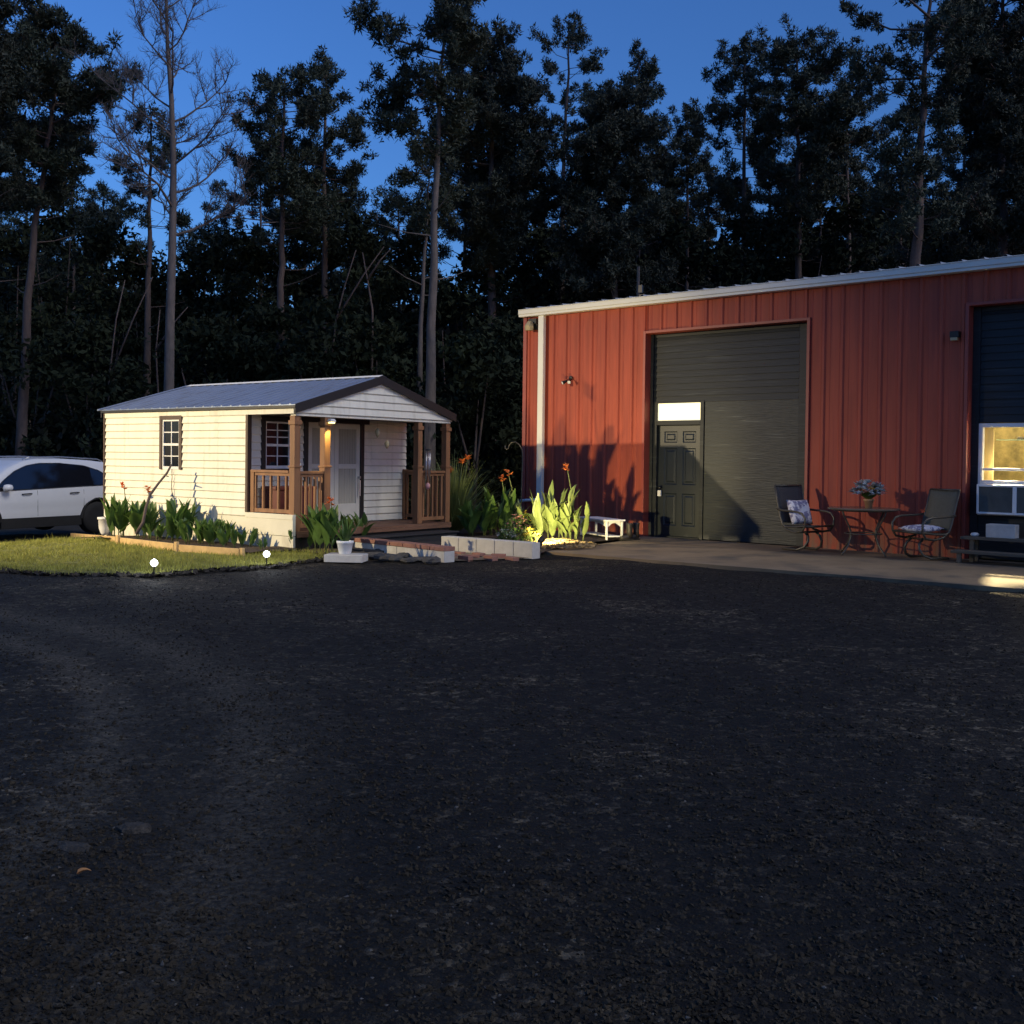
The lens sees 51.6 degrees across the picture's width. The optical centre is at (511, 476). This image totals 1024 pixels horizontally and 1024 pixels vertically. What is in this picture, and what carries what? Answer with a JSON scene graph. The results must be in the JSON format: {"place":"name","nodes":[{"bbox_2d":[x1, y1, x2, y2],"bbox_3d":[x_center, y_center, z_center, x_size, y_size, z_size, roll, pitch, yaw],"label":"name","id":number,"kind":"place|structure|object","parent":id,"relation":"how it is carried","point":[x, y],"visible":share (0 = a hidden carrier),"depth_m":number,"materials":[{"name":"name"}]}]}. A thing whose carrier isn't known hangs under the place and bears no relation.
{"place":"outdoors","nodes":[
{"label":"outdoors","id":0,"kind":"place"},
{"bbox_2d":[0,535,337,574],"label":"lawn","id":1,"kind":"structure","parent":0,"point":[78,560],"depth_m":14.24,"materials":[{"name":"plant"}]},
{"bbox_2d":[67,535,295,552],"bbox_3d":[-5.558,1.074,17.006,5.200,0.141,0.900,1,1,36],"label":"flower bed","id":2,"kind":"object","parent":1,"relation":"on","point":[252,548],"visible":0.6,"depth_m":16.54,"materials":[{"name":"brown soil"}]},
{"bbox_2d":[100,482,130,536],"bbox_3d":[-6.570,0.548,17.788,0.680,0.957,0.664,0,1,-21],"label":"canna plant","id":3,"kind":"object","parent":2,"relation":"on","point":[115,511],"visible":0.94,"depth_m":17.63,"materials":[{"name":"green plant"}]},
{"bbox_2d":[124,485,165,538],"bbox_3d":[-6.070,0.579,17.403,0.563,0.912,0.770,1,1,33],"label":"canna plant","id":4,"kind":"object","parent":2,"relation":"on","point":[136,515],"visible":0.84,"depth_m":17.33,"materials":[{"name":"green plant"}]},
{"bbox_2d":[161,497,201,541],"bbox_3d":[-5.255,0.694,16.822,0.654,0.720,0.768,0,1,-21],"label":"canna plant","id":5,"kind":"object","parent":2,"relation":"on","point":[172,516],"visible":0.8,"depth_m":16.75,"materials":[{"name":"green plant"}]},
{"bbox_2d":[175,517,219,543],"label":"canna plant","id":6,"kind":"object","parent":2,"relation":"on","point":[185,530],"visible":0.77,"depth_m":16.40,"materials":[{"name":"green plant"}]},
{"bbox_2d":[290,548,357,554],"bbox_3d":[-2.655,1.105,15.668,1.140,0.030,0.700,1,1,36],"label":"soil bed","id":7,"kind":"object","parent":1,"relation":"on","point":[329,551],"visible":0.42,"depth_m":15.86,"materials":[{"name":"brown soil"}]},
{"bbox_2d":[295,496,349,551],"bbox_3d":[-2.819,0.695,15.583,0.718,0.841,0.727,0,1,-37],"label":"canna plant","id":8,"kind":"object","parent":7,"relation":"on","point":[318,525],"visible":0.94,"depth_m":15.48,"materials":[{"name":"green plant"}]},
{"bbox_2d":[0,502,512,536],"bbox_3d":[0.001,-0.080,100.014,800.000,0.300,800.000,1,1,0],"label":"ground","id":9,"kind":"structure","parent":0,"point":[61,530],"depth_m":24.55,"materials":[{"name":"soil"}]},
{"bbox_2d":[0,0,46,281],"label":"pine tree","id":10,"kind":"object","parent":9,"relation":"on","point":[12,93],"visible":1,"depth_m":26.97,"materials":[{"name":"green plant"}]},
{"bbox_2d":[0,230,83,458],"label":"broadleaf tree","id":11,"kind":"object","parent":9,"relation":"on","point":[12,249],"visible":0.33,"depth_m":35.62,"materials":[{"name":"green plant"}]},
{"bbox_2d":[0,183,85,428],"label":"pine tree","id":12,"kind":"object","parent":9,"relation":"on","point":[6,226],"visible":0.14,"depth_m":44.69,"materials":[{"name":"green plant"}]},
{"bbox_2d":[0,301,121,461],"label":"broadleaf tree","id":13,"kind":"object","parent":9,"relation":"on","point":[39,354],"visible":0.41,"depth_m":30.44,"materials":[{"name":"green plant"}]},
{"bbox_2d":[0,187,131,424],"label":"broadleaf tree","id":14,"kind":"object","parent":9,"relation":"on","point":[46,227],"visible":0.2,"depth_m":36.96,"materials":[{"name":"green plant"}]},
{"bbox_2d":[0,0,143,455],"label":"pine tree","id":15,"kind":"object","parent":9,"relation":"on","point":[53,145],"visible":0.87,"depth_m":29.49,"materials":[{"name":"green plant"}]},
{"bbox_2d":[26,163,126,398],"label":"pine tree","id":16,"kind":"object","parent":9,"relation":"on","point":[92,209],"visible":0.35,"depth_m":43.42,"materials":[{"name":"green plant"}]},
{"bbox_2d":[18,312,154,460],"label":"broadleaf tree","id":17,"kind":"object","parent":9,"relation":"on","point":[89,388],"visible":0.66,"depth_m":30.32,"materials":[{"name":"green plant"}]},
{"bbox_2d":[38,177,159,374],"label":"pine tree","id":18,"kind":"object","parent":9,"relation":"on","point":[104,192],"visible":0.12,"depth_m":46.62,"materials":[{"name":"green plant"}]},
{"bbox_2d":[41,215,163,428],"bbox_3d":[-13.377,-3.806,34.886,4.067,9.734,3.759,1,1,25],"label":"broadleaf tree","id":19,"kind":"object","parent":9,"relation":"on","point":[100,239],"visible":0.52,"depth_m":34.59,"materials":[{"name":"green plant"}]},
{"bbox_2d":[98,244,200,386],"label":"broadleaf tree","id":20,"kind":"object","parent":9,"relation":"on","point":[135,346],"visible":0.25,"depth_m":35.47,"materials":[{"name":"green plant"}]},
{"bbox_2d":[106,99,193,395],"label":"pine tree","id":21,"kind":"object","parent":9,"relation":"on","point":[185,220],"visible":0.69,"depth_m":33.72,"materials":[{"name":"green plant"}]},
{"bbox_2d":[58,0,264,390],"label":"bare tree","id":22,"kind":"object","parent":9,"relation":"on","point":[173,201],"visible":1,"depth_m":25.83,"materials":[{"name":"brown plant"}]},
{"bbox_2d":[140,214,257,383],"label":"pine tree","id":23,"kind":"object","parent":9,"relation":"on","point":[182,250],"visible":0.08,"depth_m":45.24,"materials":[{"name":"green plant"}]},
{"bbox_2d":[119,309,279,401],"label":"broadleaf tree","id":24,"kind":"object","parent":9,"relation":"on","point":[207,334],"visible":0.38,"depth_m":30.64,"materials":[{"name":"green plant"}]},
{"bbox_2d":[151,256,258,389],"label":"broadleaf tree","id":25,"kind":"object","parent":9,"relation":"on","point":[199,378],"visible":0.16,"depth_m":36.60,"materials":[{"name":"green plant"}]},
{"bbox_2d":[155,224,277,384],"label":"broadleaf tree","id":26,"kind":"object","parent":9,"relation":"on","point":[216,254],"visible":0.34,"depth_m":35.46,"materials":[{"name":"green plant"}]},
{"bbox_2d":[195,151,306,303],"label":"pine tree","id":27,"kind":"object","parent":9,"relation":"on","point":[238,221],"visible":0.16,"depth_m":44.80,"materials":[{"name":"green plant"}]},
{"bbox_2d":[199,237,316,383],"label":"broadleaf tree","id":28,"kind":"object","parent":9,"relation":"on","point":[260,259],"visible":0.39,"depth_m":34.51,"materials":[{"name":"green plant"}]},
{"bbox_2d":[207,304,311,382],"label":"broadleaf tree","id":29,"kind":"object","parent":9,"relation":"on","point":[267,319],"visible":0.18,"depth_m":31.66,"materials":[{"name":"green plant"}]},
{"bbox_2d":[0,409,521,518],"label":"brush","id":30,"kind":"object","parent":9,"relation":"on","point":[517,485],"visible":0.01,"depth_m":30.69,"materials":[{"name":"green plant"}]},
{"bbox_2d":[97,375,455,552],"bbox_3d":[-4.196,-0.172,18.820,5.173,3.086,3.776,1,1,36],"label":"cabin","id":31,"kind":"object","parent":9,"relation":"on","point":[228,450],"visible":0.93,"depth_m":17.57,"materials":[{"name":"wood"}]},
{"bbox_2d":[159,415,182,469],"bbox_3d":[-5.673,-0.574,17.637,0.600,0.895,0.060,1,1,36],"label":"window","id":32,"kind":"structure","parent":31,"relation":"in","point":[170,427],"depth_m":17.64,"materials":[{"name":"white paint"}]},
{"bbox_2d":[260,416,289,469],"bbox_3d":[-3.762,-0.527,16.974,0.060,0.890,0.690,1,1,36],"label":"window","id":33,"kind":"structure","parent":31,"relation":"in","point":[275,430],"depth_m":16.94,"materials":[{"name":"white paint"}]},
{"bbox_2d":[308,422,334,509],"bbox_3d":[-3.209,-0.064,17.736,0.035,1.690,0.602,1,1,36],"label":"door","id":34,"kind":"structure","parent":31,"relation":"in","point":[314,430],"depth_m":17.67,"materials":[{"name":"paint"}]},
{"bbox_2d":[334,423,360,521],"bbox_3d":[-2.823,-0.067,18.208,0.097,1.690,0.602,1,1,36],"label":"door","id":35,"kind":"structure","parent":31,"relation":"in","point":[347,482],"depth_m":18.23,"materials":[{"name":"paint"}]},
{"bbox_2d":[219,63,339,376],"bbox_3d":[-7.167,-5.881,32.628,3.290,14.112,3.198,1,1,34],"label":"pine tree","id":36,"kind":"object","parent":9,"relation":"on","point":[273,148],"visible":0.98,"depth_m":32.43,"materials":[{"name":"green plant"}]},
{"bbox_2d":[264,216,342,375],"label":"broadleaf tree","id":37,"kind":"object","parent":9,"relation":"on","point":[295,249],"visible":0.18,"depth_m":36.78,"materials":[{"name":"green plant"}]},
{"bbox_2d":[247,136,366,329],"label":"pine tree","id":38,"kind":"object","parent":9,"relation":"on","point":[296,263],"visible":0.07,"depth_m":47.18,"materials":[{"name":"green plant"}]},
{"bbox_2d":[233,292,409,386],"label":"broadleaf tree","id":39,"kind":"object","parent":9,"relation":"on","point":[312,364],"visible":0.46,"depth_m":30.31,"materials":[{"name":"green plant"}]},
{"bbox_2d":[285,45,379,372],"bbox_3d":[-6.076,-6.474,34.862,3.095,15.244,3.242,1,1,0],"label":"pine tree","id":40,"kind":"object","parent":9,"relation":"on","point":[315,181],"visible":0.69,"depth_m":34.72,"materials":[{"name":"green plant"}]},
{"bbox_2d":[284,188,402,380],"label":"broadleaf tree","id":41,"kind":"object","parent":9,"relation":"on","point":[355,218],"visible":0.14,"depth_m":37.66,"materials":[{"name":"green plant"}]},
{"bbox_2d":[294,197,395,367],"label":"pine tree","id":42,"kind":"object","parent":9,"relation":"on","point":[346,222],"visible":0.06,"depth_m":43.15,"materials":[{"name":"green plant"}]},
{"bbox_2d":[316,223,448,396],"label":"broadleaf tree","id":43,"kind":"object","parent":9,"relation":"on","point":[389,281],"visible":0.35,"depth_m":34.44,"materials":[{"name":"green plant"}]},
{"bbox_2d":[317,316,455,491],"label":"broadleaf tree","id":44,"kind":"object","parent":9,"relation":"on","point":[383,340],"visible":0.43,"depth_m":30.38,"materials":[{"name":"green plant"}]},
{"bbox_2d":[369,228,450,387],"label":"broadleaf tree","id":45,"kind":"object","parent":9,"relation":"on","point":[406,260],"visible":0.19,"depth_m":36.54,"materials":[{"name":"green plant"}]},
{"bbox_2d":[366,179,453,351],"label":"pine tree","id":46,"kind":"object","parent":9,"relation":"on","point":[445,250],"visible":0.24,"depth_m":44.67,"materials":[{"name":"green plant"}]},
{"bbox_2d":[342,0,507,520],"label":"pine tree","id":47,"kind":"object","parent":9,"relation":"on","point":[454,27],"visible":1,"depth_m":27.16,"materials":[{"name":"green plant"}]},
{"bbox_2d":[382,137,468,391],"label":"pine tree","id":48,"kind":"object","parent":9,"relation":"on","point":[419,222],"visible":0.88,"depth_m":30.86,"materials":[{"name":"green plant"}]},
{"bbox_2d":[392,272,492,461],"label":"broadleaf tree","id":49,"kind":"object","parent":9,"relation":"on","point":[450,302],"visible":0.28,"depth_m":33.77,"materials":[{"name":"green plant"}]},
{"bbox_2d":[406,328,522,507],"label":"broadleaf tree","id":50,"kind":"object","parent":9,"relation":"on","point":[479,353],"visible":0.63,"depth_m":28.75,"materials":[{"name":"green plant"}]},
{"bbox_2d":[435,245,523,505],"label":"broadleaf tree","id":51,"kind":"object","parent":9,"relation":"on","point":[471,275],"visible":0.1,"depth_m":36.25,"materials":[{"name":"green plant"}]},
{"bbox_2d":[441,309,523,502],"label":"broadleaf tree","id":52,"kind":"object","parent":9,"relation":"on","point":[504,329],"visible":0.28,"depth_m":30.47,"materials":[{"name":"green plant"}]},
{"bbox_2d":[422,20,564,505],"bbox_3d":[-0.581,-6.604,34.009,4.826,15.677,4.488,1,1,0],"label":"pine tree","id":53,"kind":"object","parent":9,"relation":"on","point":[489,217],"visible":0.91,"depth_m":33.12,"materials":[{"name":"green plant"}]},
{"bbox_2d":[0,168,997,494],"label":"undergrowth","id":54,"kind":"object","parent":9,"relation":"on","point":[448,328],"visible":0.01,"depth_m":46.70,"materials":[{"name":"green plant"}]},
{"bbox_2d":[444,256,560,501],"bbox_3d":[0.342,-3.065,35.047,4.244,8.579,4.644,0,1,-33],"label":"broadleaf tree","id":55,"kind":"object","parent":9,"relation":"on","point":[533,287],"visible":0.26,"depth_m":34.60,"materials":[{"name":"green plant"}]},
{"bbox_2d":[501,221,586,364],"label":"broadleaf tree","id":56,"kind":"object","parent":9,"relation":"on","point":[542,258],"visible":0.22,"depth_m":37.65,"materials":[{"name":"green plant"}]},
{"bbox_2d":[527,9,610,303],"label":"pine tree","id":57,"kind":"object","parent":9,"relation":"on","point":[578,38],"visible":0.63,"depth_m":37.55,"materials":[{"name":"green plant"}]},
{"bbox_2d":[539,79,682,301],"bbox_3d":[2.951,-5.612,32.860,4.505,13.403,4.442,1,1,-10],"label":"pine tree","id":58,"kind":"object","parent":9,"relation":"on","point":[597,251],"visible":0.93,"depth_m":32.12,"materials":[{"name":"green plant"}]},
{"bbox_2d":[610,37,700,261],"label":"pine tree","id":59,"kind":"object","parent":9,"relation":"on","point":[647,73],"visible":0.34,"depth_m":39.48,"materials":[{"name":"green plant"}]},
{"bbox_2d":[626,173,712,293],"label":"pine tree","id":60,"kind":"object","parent":9,"relation":"on","point":[697,187],"visible":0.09,"depth_m":45.20,"materials":[{"name":"green plant"}]},
{"bbox_2d":[638,214,707,283],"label":"broadleaf tree","id":61,"kind":"object","parent":9,"relation":"on","point":[676,234],"visible":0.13,"depth_m":36.79,"materials":[{"name":"green plant"}]},
{"bbox_2d":[644,96,717,289],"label":"pine tree","id":62,"kind":"object","parent":9,"relation":"on","point":[692,144],"visible":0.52,"depth_m":41.46,"materials":[{"name":"green plant"}]},
{"bbox_2d":[661,160,740,291],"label":"pine tree","id":63,"kind":"object","parent":9,"relation":"on","point":[718,218],"visible":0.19,"depth_m":45.13,"materials":[{"name":"green plant"}]},
{"bbox_2d":[680,235,752,288],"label":"broadleaf tree","id":64,"kind":"object","parent":9,"relation":"on","point":[703,259],"visible":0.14,"depth_m":35.70,"materials":[{"name":"green plant"}]},
{"bbox_2d":[685,19,790,265],"bbox_3d":[7.968,-7.553,37.845,3.726,17.054,3.099,1,1,10],"label":"pine tree","id":65,"kind":"object","parent":9,"relation":"on","point":[725,190],"visible":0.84,"depth_m":37.39,"materials":[{"name":"green plant"}]},
{"bbox_2d":[702,214,794,286],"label":"broadleaf tree","id":66,"kind":"object","parent":9,"relation":"on","point":[736,233],"visible":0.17,"depth_m":37.62,"materials":[{"name":"green plant"}]},
{"bbox_2d":[715,109,811,264],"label":"pine tree","id":67,"kind":"object","parent":9,"relation":"on","point":[755,212],"visible":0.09,"depth_m":47.26,"materials":[{"name":"green plant"}]},
{"bbox_2d":[722,203,839,284],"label":"broadleaf tree","id":68,"kind":"object","parent":9,"relation":"on","point":[768,235],"visible":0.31,"depth_m":35.91,"materials":[{"name":"green plant"}]},
{"bbox_2d":[745,12,889,350],"bbox_3d":[10.286,-7.102,35.801,5.135,16.272,5.188,1,1,0],"label":"pine tree","id":69,"kind":"object","parent":9,"relation":"on","point":[824,121],"visible":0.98,"depth_m":34.95,"materials":[{"name":"green plant"}]},
{"bbox_2d":[772,200,867,279],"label":"broadleaf tree","id":70,"kind":"object","parent":9,"relation":"on","point":[839,221],"visible":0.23,"depth_m":36.80,"materials":[{"name":"green plant"}]},
{"bbox_2d":[769,138,874,273],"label":"pine tree","id":71,"kind":"object","parent":9,"relation":"on","point":[813,248],"visible":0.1,"depth_m":45.45,"materials":[{"name":"green plant"}]},
{"bbox_2d":[794,51,888,273],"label":"pine tree","id":72,"kind":"object","parent":9,"relation":"on","point":[857,164],"visible":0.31,"depth_m":39.90,"materials":[{"name":"green plant"}]},
{"bbox_2d":[837,114,916,261],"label":"pine tree","id":73,"kind":"object","parent":9,"relation":"on","point":[879,125],"visible":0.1,"depth_m":47.30,"materials":[{"name":"green plant"}]},
{"bbox_2d":[836,181,928,272],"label":"broadleaf tree","id":74,"kind":"object","parent":9,"relation":"on","point":[866,231],"visible":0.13,"depth_m":35.56,"materials":[{"name":"green plant"}]},
{"bbox_2d":[844,163,944,271],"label":"pine tree","id":75,"kind":"object","parent":9,"relation":"on","point":[874,258],"visible":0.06,"depth_m":43.66,"materials":[{"name":"green plant"}]},
{"bbox_2d":[838,0,995,266],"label":"pine tree","id":76,"kind":"object","parent":9,"relation":"on","point":[951,20],"visible":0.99,"depth_m":28.34,"materials":[{"name":"green plant"}]},
{"bbox_2d":[872,208,967,269],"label":"broadleaf tree","id":77,"kind":"object","parent":9,"relation":"on","point":[935,243],"visible":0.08,"depth_m":37.07,"materials":[{"name":"green plant"}]},
{"bbox_2d":[895,111,1006,200],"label":"pine tree","id":78,"kind":"object","parent":9,"relation":"on","point":[946,169],"visible":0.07,"depth_m":46.40,"materials":[{"name":"green plant"}]},
{"bbox_2d":[893,0,1023,266],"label":"pine tree","id":79,"kind":"object","parent":9,"relation":"on","point":[994,164],"visible":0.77,"depth_m":30.26,"materials":[{"name":"green plant"}]},
{"bbox_2d":[0,525,1023,1023],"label":"gravel yard","id":80,"kind":"structure","parent":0,"point":[258,631],"depth_m":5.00,"materials":[{"name":"grey gravel"}]},
{"bbox_2d":[0,456,103,532],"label":"parked car","id":81,"kind":"object","parent":80,"relation":"on","point":[43,492],"visible":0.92,"depth_m":21.97,"materials":[{"name":"white paint"}]},
{"bbox_2d":[0,555,323,577],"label":"soil clods","id":82,"kind":"object","parent":80,"relation":"on","point":[151,575],"visible":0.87,"depth_m":12.82,"materials":[{"name":"brown soil"}]},
{"bbox_2d":[335,530,458,548],"bbox_3d":[-1.838,1.041,17.426,0.418,0.205,2.560,1,1,36],"label":"porch step","id":83,"kind":"object","parent":80,"relation":"on","point":[421,536],"visible":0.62,"depth_m":17.52,"materials":[{"name":"grey concrete"}]},
{"bbox_2d":[457,528,640,553],"bbox_3d":[0.184,1.077,18.668,3.210,0.040,5.376,1,1,28],"label":"planting bed","id":84,"kind":"object","parent":80,"relation":"on","point":[591,538],"visible":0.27,"depth_m":18.95,"materials":[{"name":"brown soil"}]},
{"bbox_2d":[408,450,520,530],"bbox_3d":[-1.040,0.243,20.189,2.812,1.585,2.743,1,1,0],"label":"strap leaf plant","id":85,"kind":"object","parent":84,"relation":"on","point":[459,495],"visible":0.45,"depth_m":19.97,"materials":[{"name":"green plant"}]},
{"bbox_2d":[456,499,498,535],"bbox_3d":[-0.622,0.733,19.159,0.812,0.693,0.875,1,1,0],"label":"canna plant","id":86,"kind":"object","parent":84,"relation":"on","point":[470,519],"visible":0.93,"depth_m":18.93,"materials":[{"name":"green plant"}]},
{"bbox_2d":[475,469,515,534],"bbox_3d":[-0.280,0.465,19.267,0.634,1.233,0.814,0,1,-41],"label":"canna plant","id":87,"kind":"object","parent":84,"relation":"on","point":[503,514],"visible":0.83,"depth_m":19.10,"materials":[{"name":"green plant"}]},
{"bbox_2d":[525,463,582,538],"bbox_3d":[0.691,0.428,18.226,1.026,1.366,0.694,1,1,20],"label":"canna plant","id":88,"kind":"object","parent":84,"relation":"on","point":[553,523],"visible":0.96,"depth_m":18.07,"materials":[{"name":"green plant"}]},
{"bbox_2d":[518,254,1023,560],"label":"metal building","id":89,"kind":"structure","parent":80,"relation":"on","point":[718,412],"depth_m":18.12,"materials":[{"name":"red paint"}]},
{"bbox_2d":[657,425,699,537],"bbox_3d":[3.070,0.071,19.537,0.922,2.054,0.101,2,1,41],"label":"door","id":90,"kind":"structure","parent":89,"relation":"in","point":[679,445],"depth_m":19.57,"materials":[{"name":"grey paint"}]},
{"bbox_2d":[976,484,1023,515],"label":"air conditioner","id":91,"kind":"object","parent":89,"relation":"attached to","point":[1003,499],"visible":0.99,"depth_m":15.59,"materials":[{"name":"white paint"}]},
{"bbox_2d":[977,423,1023,516],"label":"window","id":92,"kind":"structure","parent":89,"relation":"in","point":[982,426],"depth_m":15.91,"materials":[{"name":"white paint"}]},
{"bbox_2d":[1,0,1022,313],"label":"sky","id":93,"kind":"structure","parent":0,"point":[267,34],"materials":[{"name":"blue"}]},
{"bbox_2d":[543,540,1023,591],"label":"patio","id":94,"kind":"structure","parent":0,"point":[993,575],"depth_m":14.93,"materials":[{"name":"concrete"}]},
{"bbox_2d":[626,536,952,560],"bbox_3d":[4.178,1.167,17.524,5.700,0.008,1.130,2,1,41],"label":"apron","id":95,"kind":"object","parent":94,"relation":"on","point":[745,545],"visible":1,"depth_m":17.65,"materials":[{"name":"concrete"}]},
{"bbox_2d":[774,485,834,550],"bbox_3d":[4.682,0.653,17.012,0.686,1.044,0.738,0,1,-30],"label":"patio chair","id":96,"kind":"object","parent":95,"relation":"on","point":[783,493],"visible":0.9,"depth_m":17.11,"materials":[{"name":"grey metal"}]},
{"bbox_2d":[827,506,900,556],"bbox_3d":[5.423,0.836,16.340,1.080,0.726,1.080,1,1,0],"label":"patio table","id":97,"kind":"object","parent":95,"relation":"on","point":[859,509],"visible":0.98,"depth_m":16.13,"materials":[{"name":"brown metal"}]},
{"bbox_2d":[849,479,888,507],"bbox_3d":[5.482,0.250,16.273,0.633,0.446,0.575,1,1,0],"label":"flower pot","id":98,"kind":"object","parent":97,"relation":"on","point":[867,494],"visible":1,"depth_m":16.19,"materials":[{"name":"ceramic"}]},
{"bbox_2d":[891,488,960,559],"bbox_3d":[6.166,0.696,15.771,0.738,1.044,0.686,0,1,-22],"label":"patio chair","id":99,"kind":"object","parent":95,"relation":"on","point":[941,508],"visible":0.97,"depth_m":15.81,"materials":[{"name":"grey metal"}]},
{"bbox_2d":[950,535,1023,562],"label":"wooden bench","id":100,"kind":"object","parent":94,"relation":"on","point":[974,552],"visible":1,"depth_m":15.27,"materials":[{"name":"grey wood"}]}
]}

